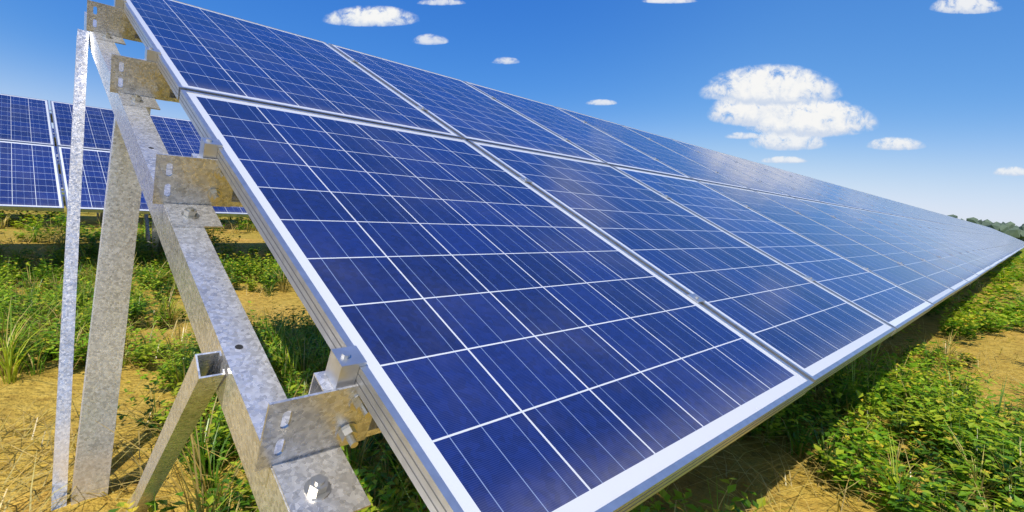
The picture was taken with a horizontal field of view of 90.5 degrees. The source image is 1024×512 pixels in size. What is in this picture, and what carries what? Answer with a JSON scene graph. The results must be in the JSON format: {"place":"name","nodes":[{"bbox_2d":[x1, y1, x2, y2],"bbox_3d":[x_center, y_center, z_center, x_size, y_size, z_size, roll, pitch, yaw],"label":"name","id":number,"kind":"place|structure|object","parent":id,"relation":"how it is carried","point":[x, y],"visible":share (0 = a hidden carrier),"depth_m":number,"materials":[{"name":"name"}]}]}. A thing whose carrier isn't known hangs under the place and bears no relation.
{"place":"outdoors","nodes":[
{"label":"outdoors","id":0,"kind":"place"},
{"bbox_2d":[326,7,413,25],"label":"cloud","id":1,"kind":"structure","parent":0,"point":[373,16],"depth_m":2500.00,"materials":[{"name":"white"}]},
{"bbox_2d":[417,35,446,44],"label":"cloud","id":2,"kind":"structure","parent":0,"point":[426,39],"depth_m":2587.50,"materials":[{"name":"white"}]},
{"bbox_2d":[421,0,461,4],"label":"cloud","id":3,"kind":"structure","parent":0,"point":[442,2],"depth_m":3550.00,"materials":[{"name":"white"}]},
{"bbox_2d":[497,58,514,63],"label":"cloud","id":4,"kind":"structure","parent":0,"point":[507,61],"depth_m":2675.00,"materials":[{"name":"white"}]},
{"bbox_2d":[0,193,1023,511],"bbox_3d":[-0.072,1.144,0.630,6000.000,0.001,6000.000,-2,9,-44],"label":"ground","id":5,"kind":"structure","parent":0,"point":[1004,365],"depth_m":2.68,"materials":[{"name":"soil"}]},
{"bbox_2d":[23,478,173,511],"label":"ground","id":6,"kind":"structure","parent":5,"relation":"on","point":[93,505],"depth_m":1.81,"materials":[{"name":"soil"}]},
{"bbox_2d":[50,113,160,260],"bbox_3d":[8.502,-0.947,20.660,72.483,1.949,3.170,-2,33,-44],"label":"solar panel steel","id":7,"kind":"object","parent":5,"relation":"on","point":[155,235],"depth_m":7.39,"materials":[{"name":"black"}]},
{"bbox_2d":[0,94,248,216],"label":"solar panel frames","id":8,"kind":"structure","parent":7,"relation":"on","point":[29,208],"depth_m":5.75,"materials":[{"name":"metal"}]},
{"bbox_2d":[0,94,246,213],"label":"solar panel cells","id":9,"kind":"object","parent":8,"relation":"on","point":[28,175],"visible":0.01,"depth_m":6.22,"materials":[{"name":"blue glass"}]},
{"bbox_2d":[97,213,251,222],"bbox_3d":[-5.771,-1.495,15.933,72.483,1.949,3.170,-2,33,-44],"label":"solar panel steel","id":10,"kind":"object","parent":5,"relation":"on","point":[101,217],"depth_m":11.98,"materials":[{"name":"grey metal"}]},
{"label":"solar panel row frames","id":11,"kind":"object","parent":10,"relation":"on","visible":0},
{"bbox_2d":[52,128,62,187],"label":"solar panel cells","id":12,"kind":"object","parent":11,"relation":"on","point":[60,177],"depth_m":11.02,"materials":[{"name":"blue glass"}]},
{"bbox_2d":[51,0,380,511],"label":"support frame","id":13,"kind":"object","parent":5,"relation":"on","point":[287,449],"visible":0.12,"depth_m":1.27,"materials":[{"name":"silver metal"}]},
{"bbox_2d":[102,14,370,500],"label":"bolts","id":14,"kind":"object","parent":13,"relation":"attached to","point":[317,487],"visible":0.91,"depth_m":0.79,"materials":[{"name":"silver metal"}]},
{"bbox_2d":[114,0,1023,511],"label":"solar panel frames","id":15,"kind":"structure","parent":13,"relation":"on","point":[346,364],"depth_m":1.19,"materials":[{"name":"metal"}]},
{"bbox_2d":[126,0,1023,511],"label":"solar panel cells","id":16,"kind":"object","parent":15,"relation":"on","point":[520,344],"visible":0.88,"depth_m":1.48,"materials":[{"name":"blue glass"}]},
{"bbox_2d":[0,190,1023,511],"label":"grass weeds","id":17,"kind":"object","parent":5,"relation":"on","point":[940,410],"visible":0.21,"depth_m":2.91,"materials":[{"name":"green plant"}]},
{"bbox_2d":[947,214,1023,240],"bbox_3d":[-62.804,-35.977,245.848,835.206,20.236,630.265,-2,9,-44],"label":"tree line","id":18,"kind":"object","parent":5,"relation":"on","point":[1010,228],"visible":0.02,"depth_m":308.44,"materials":[{"name":"green plant"}]},
{"bbox_2d":[0,0,1023,226],"label":"sky","id":19,"kind":"structure","parent":0,"point":[952,84],"materials":[{"name":"blue"}]},
{"bbox_2d":[588,100,615,104],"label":"cloud","id":20,"kind":"structure","parent":0,"point":[601,102],"depth_m":3725.00,"materials":[{"name":"white"}]},
{"bbox_2d":[646,0,692,2],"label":"cloud","id":21,"kind":"structure","parent":0,"point":[668,1],"depth_m":3637.50,"materials":[{"name":"white"}]},
{"bbox_2d":[727,133,757,138],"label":"cloud","id":22,"kind":"structure","parent":0,"point":[745,136],"depth_m":3462.50,"materials":[{"name":"white"}]},
{"bbox_2d":[709,97,786,125],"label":"cloud","id":23,"kind":"structure","parent":0,"point":[744,114],"depth_m":3375.00,"materials":[{"name":"white"}]},
{"bbox_2d":[704,65,834,104],"bbox_3d":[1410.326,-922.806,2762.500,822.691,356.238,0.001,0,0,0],"label":"cloud","id":24,"kind":"structure","parent":0,"point":[763,86],"depth_m":2762.50,"materials":[{"name":"white"}]},
{"bbox_2d":[762,156,804,162],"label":"cloud","id":25,"kind":"structure","parent":0,"point":[782,159],"depth_m":3287.50,"materials":[{"name":"white"}]},
{"bbox_2d":[752,132,822,149],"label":"cloud","id":26,"kind":"structure","parent":0,"point":[774,141],"depth_m":2937.50,"materials":[{"name":"white"}]},
{"bbox_2d":[755,99,875,136],"bbox_3d":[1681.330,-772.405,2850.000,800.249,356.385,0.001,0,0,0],"label":"cloud","id":27,"kind":"structure","parent":0,"point":[814,119],"depth_m":2850.00,"materials":[{"name":"white"}]},
{"bbox_2d":[870,138,921,149],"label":"cloud","id":28,"kind":"structure","parent":0,"point":[896,144],"depth_m":3025.00,"materials":[{"name":"white"}]},
{"bbox_2d":[934,0,998,13],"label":"cloud","id":29,"kind":"structure","parent":0,"point":[966,6],"depth_m":3200.00,"materials":[{"name":"white"}]},
{"bbox_2d":[995,167,1023,175],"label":"cloud","id":30,"kind":"structure","parent":0,"point":[1016,171],"depth_m":3112.50,"materials":[{"name":"white"}]}
]}

